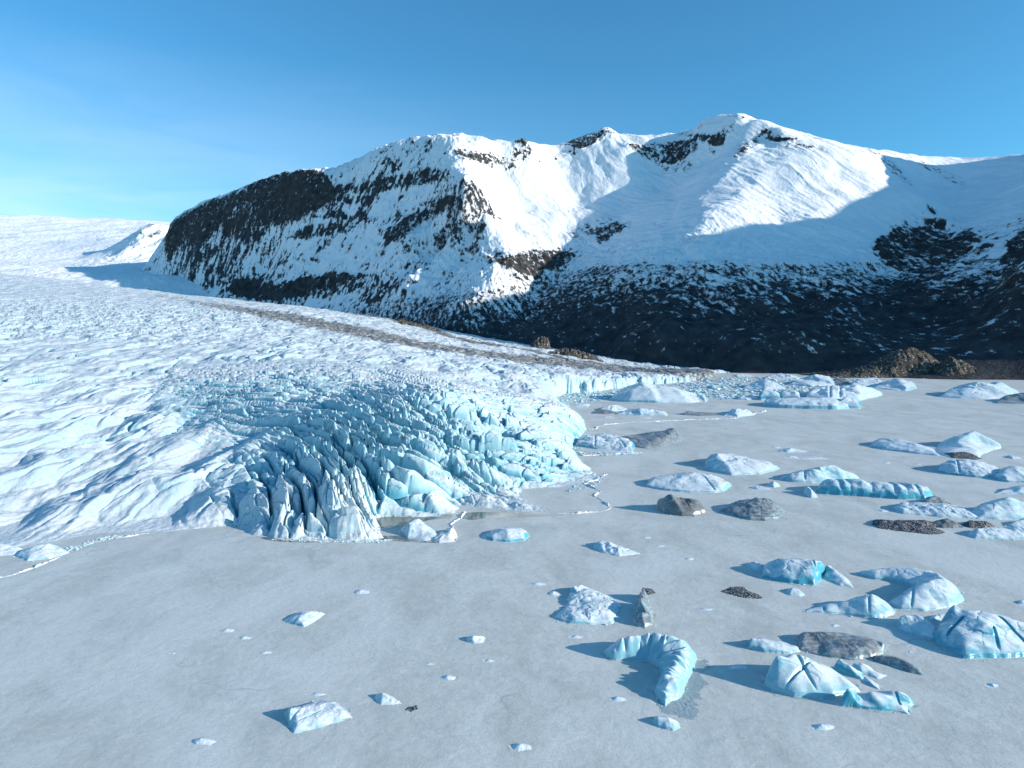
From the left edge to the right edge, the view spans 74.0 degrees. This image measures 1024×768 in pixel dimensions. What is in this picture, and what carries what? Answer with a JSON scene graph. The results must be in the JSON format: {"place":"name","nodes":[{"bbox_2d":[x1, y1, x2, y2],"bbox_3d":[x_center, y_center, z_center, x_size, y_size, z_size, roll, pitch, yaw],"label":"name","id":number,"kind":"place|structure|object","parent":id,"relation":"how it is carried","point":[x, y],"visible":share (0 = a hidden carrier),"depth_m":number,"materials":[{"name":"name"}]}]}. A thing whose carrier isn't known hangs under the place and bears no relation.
{"place":"outdoors","nodes":[
{"label":"outdoors","id":0,"kind":"place"},
{"bbox_2d":[0,214,206,295],"bbox_3d":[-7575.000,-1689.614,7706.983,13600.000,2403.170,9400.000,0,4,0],"label":"ice cap","id":1,"kind":"object","parent":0,"point":[116,252],"visible":0.41,"depth_m":6411.28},
{"bbox_2d":[0,274,729,546],"bbox_3d":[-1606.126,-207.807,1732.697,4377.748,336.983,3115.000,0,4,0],"label":"glacier","id":2,"kind":"object","parent":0,"point":[123,409],"visible":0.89,"depth_m":406.03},
{"bbox_2d":[397,318,442,331],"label":"moraine hill","id":3,"kind":"structure","parent":0,"point":[403,321],"depth_m":1793.53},
{"bbox_2d":[0,373,1023,767],"bbox_3d":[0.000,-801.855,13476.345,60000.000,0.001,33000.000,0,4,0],"label":"frozen lake","id":4,"kind":"structure","parent":0,"point":[92,675],"depth_m":167.07,"materials":[{"name":"ice"}]},
{"bbox_2d":[0,543,22,555],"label":"iceberg","id":5,"kind":"object","parent":4,"relation":"on","point":[7,550],"visible":0.99,"depth_m":224.41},
{"bbox_2d":[13,543,69,561],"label":"iceberg","id":6,"kind":"object","parent":4,"relation":"on","point":[48,551],"visible":1,"depth_m":220.51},
{"bbox_2d":[0,533,147,577],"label":"pressure ridge","id":7,"kind":"structure","parent":4,"relation":"on","point":[37,565],"depth_m":213.10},
{"bbox_2d":[192,737,215,745],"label":"ice lump","id":8,"kind":"object","parent":4,"relation":"on","point":[204,741],"visible":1,"depth_m":118.42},
{"bbox_2d":[219,628,234,632],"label":"ice lump","id":9,"kind":"object","parent":4,"relation":"on","point":[226,630],"visible":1,"depth_m":163.77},
{"bbox_2d":[238,636,252,639],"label":"ice lump","id":10,"kind":"object","parent":4,"relation":"on","point":[245,637],"visible":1,"depth_m":159.79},
{"bbox_2d":[259,651,272,653],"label":"ice lump","id":11,"kind":"object","parent":4,"relation":"on","point":[264,652],"visible":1,"depth_m":152.45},
{"bbox_2d":[261,537,316,542],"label":"meltwater","id":12,"kind":"structure","parent":4,"relation":"on","point":[268,538],"depth_m":237.85,"materials":[{"name":"grey"}]},
{"bbox_2d":[282,610,324,626],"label":"ice floe","id":13,"kind":"object","parent":4,"relation":"on","point":[304,619],"visible":1,"depth_m":169.47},
{"bbox_2d":[303,692,329,696],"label":"ice lump","id":14,"kind":"object","parent":4,"relation":"on","point":[315,694],"visible":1,"depth_m":134.51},
{"bbox_2d":[284,700,354,733],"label":"iceberg","id":15,"kind":"object","parent":4,"relation":"on","point":[321,714],"visible":1,"depth_m":125.42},
{"bbox_2d":[353,589,369,593],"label":"ice lump","id":16,"kind":"object","parent":4,"relation":"on","point":[361,591],"visible":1,"depth_m":188.89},
{"bbox_2d":[283,538,454,541],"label":"pressure ridge","id":17,"kind":"structure","parent":4,"relation":"on","point":[351,541],"depth_m":237.25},
{"bbox_2d":[373,693,401,705],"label":"ice floe","id":18,"kind":"object","parent":4,"relation":"on","point":[382,699],"visible":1,"depth_m":131.79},
{"bbox_2d":[380,536,437,542],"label":"meltwater","id":19,"kind":"structure","parent":4,"relation":"on","point":[397,538],"depth_m":239.06,"materials":[{"name":"grey"}]},
{"bbox_2d":[405,705,417,711],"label":"debris patch","id":20,"kind":"object","parent":4,"relation":"on","point":[410,708],"visible":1,"depth_m":129.31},
{"bbox_2d":[377,514,451,527],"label":"meltwater","id":21,"kind":"structure","parent":4,"relation":"on","point":[388,522],"depth_m":265.71,"materials":[{"name":"grey"}]},
{"bbox_2d":[398,519,437,540],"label":"iceberg","id":22,"kind":"object","parent":4,"relation":"on","point":[418,529],"visible":0.98,"depth_m":244.14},
{"bbox_2d":[431,528,458,542],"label":"ice floe","id":23,"kind":"object","parent":4,"relation":"on","point":[448,535],"visible":1,"depth_m":239.31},
{"bbox_2d":[440,674,455,680],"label":"ice lump","id":24,"kind":"object","parent":4,"relation":"on","point":[448,677],"visible":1,"depth_m":140.86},
{"bbox_2d":[450,511,465,538],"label":"pressure ridge","id":25,"kind":"structure","parent":4,"relation":"on","point":[461,516],"depth_m":265.66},
{"bbox_2d":[465,635,485,643],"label":"ice floe","id":26,"kind":"object","parent":4,"relation":"on","point":[477,639],"visible":1,"depth_m":158.18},
{"bbox_2d":[481,659,494,661],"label":"ice lump","id":27,"kind":"object","parent":4,"relation":"on","point":[486,660],"visible":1,"depth_m":148.63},
{"bbox_2d":[456,512,559,519],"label":"meltwater","id":28,"kind":"structure","parent":4,"relation":"on","point":[474,515],"depth_m":271.71,"materials":[{"name":"grey"}]},
{"bbox_2d":[486,527,530,542],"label":"iceberg","id":29,"kind":"object","parent":4,"relation":"on","point":[508,534],"visible":1,"depth_m":239.43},
{"bbox_2d":[13,376,1023,725],"bbox_3d":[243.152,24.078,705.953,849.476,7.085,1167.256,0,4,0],"label":"brash ice","id":30,"kind":"structure","parent":4,"relation":"on","point":[691,390],"depth_m":859.41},
{"bbox_2d":[506,743,532,751],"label":"ice lump","id":31,"kind":"object","parent":4,"relation":"on","point":[517,747],"visible":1,"depth_m":116.86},
{"bbox_2d":[530,582,545,585],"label":"ice lump","id":32,"kind":"object","parent":4,"relation":"on","point":[537,583],"visible":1,"depth_m":195.13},
{"bbox_2d":[548,591,560,595],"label":"ice lump","id":33,"kind":"object","parent":4,"relation":"on","point":[553,593],"visible":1,"depth_m":187.60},
{"bbox_2d":[567,635,583,638],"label":"ice lump","id":34,"kind":"object","parent":4,"relation":"on","point":[574,636],"visible":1,"depth_m":160.37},
{"bbox_2d":[574,403,590,408],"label":"ice lump","id":35,"kind":"object","parent":4,"relation":"on","point":[582,405],"visible":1,"depth_m":717.30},
{"bbox_2d":[562,473,610,513],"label":"pressure ridge","id":36,"kind":"structure","parent":4,"relation":"on","point":[604,502],"depth_m":290.17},
{"bbox_2d":[552,585,623,624],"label":"iceberg","id":37,"kind":"object","parent":4,"relation":"on","point":[586,606],"visible":1,"depth_m":175.03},
{"bbox_2d":[591,409,616,413],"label":"iceberg","id":38,"kind":"object","parent":4,"relation":"on","point":[601,411],"visible":1,"depth_m":651.11,"materials":[{"name":"white"}]},
{"bbox_2d":[575,433,635,452],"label":"iceberg","id":39,"kind":"object","parent":4,"relation":"on","point":[612,443],"visible":0.97,"depth_m":444.66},
{"bbox_2d":[577,449,642,455],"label":"pressure ridge","id":40,"kind":"structure","parent":4,"relation":"on","point":[604,454],"depth_m":416.25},
{"bbox_2d":[601,405,627,410],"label":"iceberg","id":41,"kind":"object","parent":4,"relation":"on","point":[614,407],"visible":0.87,"depth_m":676.25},
{"bbox_2d":[593,540,640,556],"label":"iceberg","id":42,"kind":"object","parent":4,"relation":"on","point":[604,547],"visible":1,"depth_m":224.65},
{"bbox_2d":[608,696,625,701],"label":"ice lump","id":43,"kind":"object","parent":4,"relation":"on","point":[617,699],"visible":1,"depth_m":132.56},
{"bbox_2d":[614,408,667,415],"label":"iceberg","id":44,"kind":"object","parent":4,"relation":"on","point":[644,412],"visible":1,"depth_m":636.75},
{"bbox_2d":[632,589,656,629],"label":"ice fin","id":45,"kind":"object","parent":4,"relation":"on","point":[644,617],"visible":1,"depth_m":170.94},
{"bbox_2d":[642,588,655,594],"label":"debris patch","id":46,"kind":"object","parent":45,"relation":"on","point":[649,591],"visible":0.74,"depth_m":189.19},
{"bbox_2d":[622,428,683,448],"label":"iceberg","id":47,"kind":"object","parent":4,"relation":"on","point":[658,439],"visible":0.9,"depth_m":465.23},
{"bbox_2d":[600,632,714,719],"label":"iceberg","id":48,"kind":"object","parent":4,"relation":"on","point":[673,659],"visible":1,"depth_m":143.91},
{"bbox_2d":[610,382,706,402],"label":"iceberg","id":49,"kind":"object","parent":4,"relation":"on","point":[641,392],"visible":0.98,"depth_m":778.96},
{"bbox_2d":[650,716,679,731],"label":"ice floe","id":50,"kind":"object","parent":4,"relation":"on","point":[666,723],"visible":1,"depth_m":123.46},
{"bbox_2d":[589,410,765,430],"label":"pressure ridge","id":51,"kind":"structure","parent":4,"relation":"on","point":[669,420],"depth_m":590.22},
{"bbox_2d":[654,494,708,516],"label":"iceberg","id":52,"kind":"object","parent":4,"relation":"on","point":[674,505],"visible":1,"depth_m":274.94,"materials":[{"name":"grey"}]},
{"bbox_2d":[645,472,733,493],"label":"iceberg","id":53,"kind":"object","parent":4,"relation":"on","point":[692,482],"visible":1,"depth_m":322.14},
{"bbox_2d":[695,395,707,402],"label":"iceberg","id":54,"kind":"object","parent":4,"relation":"on","point":[702,398],"visible":0.66,"depth_m":779.80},
{"bbox_2d":[684,411,720,415],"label":"iceberg","id":55,"kind":"object","parent":4,"relation":"on","point":[691,413],"visible":1,"depth_m":635.87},
{"bbox_2d":[697,608,714,610],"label":"ice lump","id":56,"kind":"object","parent":4,"relation":"on","point":[706,609],"visible":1,"depth_m":176.80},
{"bbox_2d":[728,665,746,669],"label":"ice lump","id":57,"kind":"object","parent":4,"relation":"on","point":[736,667],"visible":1,"depth_m":145.38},
{"bbox_2d":[723,408,754,416],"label":"iceberg","id":58,"kind":"object","parent":4,"relation":"on","point":[734,412],"visible":1,"depth_m":631.49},
{"bbox_2d":[701,453,780,475],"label":"iceberg","id":59,"kind":"object","parent":4,"relation":"on","point":[729,464],"visible":1,"depth_m":365.86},
{"bbox_2d":[720,587,762,598],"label":"debris patch","id":60,"kind":"object","parent":4,"relation":"on","point":[743,592],"visible":1,"depth_m":187.74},
{"bbox_2d":[736,374,753,376],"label":"iceberg","id":61,"kind":"object","parent":4,"relation":"on","point":[744,375],"visible":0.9,"depth_m":1310.08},
{"bbox_2d":[736,395,758,399],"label":"iceberg","id":62,"kind":"object","parent":4,"relation":"on","point":[746,397],"visible":0.97,"depth_m":802.64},
{"bbox_2d":[717,497,786,521],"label":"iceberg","id":63,"kind":"object","parent":4,"relation":"on","point":[760,509],"visible":1,"depth_m":272.46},
{"bbox_2d":[746,561,763,571],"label":"ice floe","id":64,"kind":"object","parent":4,"relation":"on","point":[756,566],"visible":0.86,"depth_m":208.52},
{"bbox_2d":[750,486,771,489],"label":"ice floe","id":65,"kind":"object","parent":4,"relation":"on","point":[758,488],"visible":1,"depth_m":319.65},
{"bbox_2d":[742,379,785,389],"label":"iceberg","id":66,"kind":"object","parent":4,"relation":"on","point":[761,384],"visible":0.96,"depth_m":967.58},
{"bbox_2d":[758,390,779,400],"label":"iceberg","id":67,"kind":"object","parent":4,"relation":"on","point":[764,395],"visible":0.84,"depth_m":795.90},
{"bbox_2d":[767,481,780,487],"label":"ice floe","id":68,"kind":"object","parent":4,"relation":"on","point":[773,484],"visible":1,"depth_m":325.45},
{"bbox_2d":[747,638,802,654],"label":"iceberg","id":69,"kind":"object","parent":4,"relation":"on","point":[764,645],"visible":1,"depth_m":153.54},
{"bbox_2d":[764,373,798,380],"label":"iceberg","id":70,"kind":"object","parent":4,"relation":"on","point":[780,377],"visible":0.88,"depth_m":1205.81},
{"bbox_2d":[780,389,800,397],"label":"iceberg","id":71,"kind":"object","parent":4,"relation":"on","point":[787,393],"visible":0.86,"depth_m":799.09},
{"bbox_2d":[779,448,806,452],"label":"ice floe","id":72,"kind":"object","parent":4,"relation":"on","point":[789,450],"visible":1,"depth_m":427.56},
{"bbox_2d":[785,588,804,596],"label":"ice floe","id":73,"kind":"object","parent":4,"relation":"on","point":[794,592],"visible":1,"depth_m":187.46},
{"bbox_2d":[756,558,854,587],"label":"iceberg","id":74,"kind":"object","parent":4,"relation":"on","point":[798,571],"visible":1,"depth_m":198.64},
{"bbox_2d":[762,397,848,409],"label":"iceberg","id":75,"kind":"object","parent":4,"relation":"on","point":[814,403],"visible":0.95,"depth_m":700.87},
{"bbox_2d":[782,456,829,459],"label":"ice floe","id":76,"kind":"object","parent":4,"relation":"on","point":[802,457],"visible":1,"depth_m":402.47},
{"bbox_2d":[803,486,818,497],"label":"ice fin","id":77,"kind":"object","parent":4,"relation":"on","point":[809,492],"visible":1,"depth_m":305.84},
{"bbox_2d":[756,654,866,700],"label":"iceberg","id":78,"kind":"object","parent":4,"relation":"on","point":[795,676],"visible":0.98,"depth_m":136.04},
{"bbox_2d":[789,374,834,385],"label":"iceberg","id":79,"kind":"object","parent":4,"relation":"on","point":[816,380],"visible":0.96,"depth_m":1060.87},
{"bbox_2d":[778,465,860,483],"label":"iceberg","id":80,"kind":"object","parent":4,"relation":"on","point":[816,475],"visible":0.97,"depth_m":339.64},
{"bbox_2d":[810,723,834,731],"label":"ice lump","id":81,"kind":"object","parent":4,"relation":"on","point":[822,727],"visible":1,"depth_m":122.81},
{"bbox_2d":[829,624,841,626],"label":"ice lump","id":82,"kind":"object","parent":4,"relation":"on","point":[835,625],"visible":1,"depth_m":166.96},
{"bbox_2d":[833,378,849,384],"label":"iceberg","id":83,"kind":"object","parent":4,"relation":"on","point":[840,381],"visible":0.77,"depth_m":1091.08,"materials":[{"name":"white"}]},
{"bbox_2d":[806,384,882,400],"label":"iceberg","id":84,"kind":"object","parent":4,"relation":"on","point":[859,392],"visible":0.98,"depth_m":812.09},
{"bbox_2d":[802,594,897,620],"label":"iceberg","id":85,"kind":"object","parent":4,"relation":"on","point":[872,607],"visible":1,"depth_m":174.22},
{"bbox_2d":[840,396,861,409],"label":"iceberg","id":86,"kind":"object","parent":4,"relation":"on","point":[853,403],"visible":0.81,"depth_m":707.76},
{"bbox_2d":[831,659,884,689],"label":"ice fin","id":87,"kind":"object","parent":4,"relation":"on","point":[841,667],"visible":0.9,"depth_m":141.78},
{"bbox_2d":[793,632,924,675],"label":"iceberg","id":88,"kind":"object","parent":4,"relation":"on","point":[837,645],"visible":1,"depth_m":152.12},
{"bbox_2d":[850,377,882,387],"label":"iceberg","id":89,"kind":"object","parent":4,"relation":"on","point":[873,382],"visible":0.73,"depth_m":1028.88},
{"bbox_2d":[852,663,888,679],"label":"ice fin","id":90,"kind":"object","parent":4,"relation":"on","point":[866,670],"visible":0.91,"depth_m":142.86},
{"bbox_2d":[813,479,935,499],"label":"iceberg","id":91,"kind":"object","parent":4,"relation":"on","point":[874,489],"visible":0.99,"depth_m":305.65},
{"bbox_2d":[836,688,918,717],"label":"iceberg","id":92,"kind":"object","parent":4,"relation":"on","point":[898,702],"visible":1,"depth_m":129.98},
{"bbox_2d":[874,379,916,390],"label":"iceberg","id":93,"kind":"object","parent":4,"relation":"on","point":[897,385],"visible":0.98,"depth_m":970.78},
{"bbox_2d":[868,438,939,455],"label":"iceberg","id":94,"kind":"object","parent":4,"relation":"on","point":[899,445],"visible":0.99,"depth_m":433.31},
{"bbox_2d":[871,519,944,534],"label":"debris patch","id":95,"kind":"object","parent":4,"relation":"on","point":[921,526],"visible":1,"depth_m":252.85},
{"bbox_2d":[854,568,966,612],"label":"iceberg","id":96,"kind":"object","parent":4,"relation":"on","point":[927,591],"visible":0.98,"depth_m":183.07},
{"bbox_2d":[895,615,936,640],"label":"iceberg","id":97,"kind":"object","parent":4,"relation":"on","point":[918,626],"visible":0.87,"depth_m":163.02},
{"bbox_2d":[892,502,977,518],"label":"iceberg","id":98,"kind":"object","parent":4,"relation":"on","point":[943,510],"visible":0.99,"depth_m":274.20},
{"bbox_2d":[918,495,952,504],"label":"iceberg","id":99,"kind":"object","parent":4,"relation":"on","point":[934,499],"visible":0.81,"depth_m":291.23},
{"bbox_2d":[928,614,944,621],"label":"ice floe","id":100,"kind":"object","parent":4,"relation":"on","point":[937,618],"visible":0.65,"depth_m":170.41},
{"bbox_2d":[932,518,962,528],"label":"iceberg","id":101,"kind":"object","parent":4,"relation":"on","point":[945,523],"visible":0.91,"depth_m":255.21,"materials":[{"name":"white"}]},
{"bbox_2d":[944,452,981,459],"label":"debris patch","id":102,"kind":"object","parent":4,"relation":"on","point":[962,455],"visible":0.98,"depth_m":405.94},
{"bbox_2d":[934,459,999,477],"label":"iceberg","id":103,"kind":"object","parent":4,"relation":"on","point":[968,468],"visible":0.94,"depth_m":355.54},
{"bbox_2d":[934,431,1003,457],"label":"iceberg","id":104,"kind":"object","parent":4,"relation":"on","point":[976,443],"visible":0.98,"depth_m":439.70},
{"bbox_2d":[931,605,1023,660],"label":"iceberg","id":105,"kind":"object","parent":4,"relation":"on","point":[973,635],"visible":0.95,"depth_m":154.80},
{"bbox_2d":[961,520,993,527],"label":"debris patch","id":106,"kind":"object","parent":4,"relation":"on","point":[974,524],"visible":0.94,"depth_m":255.75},
{"bbox_2d":[939,382,1019,398],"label":"iceberg","id":107,"kind":"object","parent":4,"relation":"on","point":[984,390],"visible":0.95,"depth_m":840.19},
{"bbox_2d":[983,683,999,688],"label":"ice lump","id":108,"kind":"object","parent":4,"relation":"on","point":[990,685],"visible":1,"depth_m":137.95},
{"bbox_2d":[966,526,1023,539],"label":"iceberg","id":109,"kind":"object","parent":4,"relation":"on","point":[1007,533],"visible":1,"depth_m":242.16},
{"bbox_2d":[970,497,1023,520],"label":"iceberg","id":110,"kind":"object","parent":4,"relation":"on","point":[1007,508],"visible":0.98,"depth_m":270.15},
{"bbox_2d":[989,466,1023,482],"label":"iceberg","id":111,"kind":"object","parent":4,"relation":"on","point":[1013,474],"visible":1,"depth_m":340.93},
{"bbox_2d":[994,485,1023,494],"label":"iceberg","id":112,"kind":"object","parent":4,"relation":"on","point":[1016,490],"visible":1,"depth_m":311.14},
{"bbox_2d":[994,393,1023,403],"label":"iceberg","id":113,"kind":"object","parent":4,"relation":"on","point":[1017,398],"visible":1,"depth_m":763.01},
{"bbox_2d":[1006,455,1022,458],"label":"ice floe","id":114,"kind":"object","parent":4,"relation":"on","point":[1012,457],"visible":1,"depth_m":403.34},
{"bbox_2d":[1006,518,1023,526],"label":"iceberg","id":115,"kind":"object","parent":4,"relation":"on","point":[1020,522],"visible":0.84,"depth_m":256.16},
{"bbox_2d":[1017,599,1023,606],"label":"ice lump","id":116,"kind":"object","parent":4,"relation":"on","point":[1020,603],"visible":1,"depth_m":180.73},
{"bbox_2d":[0,0,1023,221],"label":"sky","id":117,"kind":"structure","parent":0,"point":[151,110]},
{"bbox_2d":[531,336,550,348],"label":"moraine hill","id":118,"kind":"structure","parent":0,"point":[541,342],"depth_m":1553.87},
{"bbox_2d":[550,347,602,361],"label":"moraine hill","id":119,"kind":"structure","parent":0,"point":[574,353],"depth_m":1446.25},
{"bbox_2d":[141,113,1023,379],"bbox_3d":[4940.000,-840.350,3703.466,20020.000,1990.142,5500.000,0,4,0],"label":"mountain","id":120,"kind":"structure","parent":0,"point":[739,243],"depth_m":2499.18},
{"bbox_2d":[802,347,939,377],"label":"moraine hill","id":121,"kind":"structure","parent":0,"point":[900,363],"depth_m":1281.85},
{"bbox_2d":[933,356,978,375],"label":"moraine hill","id":122,"kind":"structure","parent":0,"point":[948,365],"depth_m":1244.41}
]}

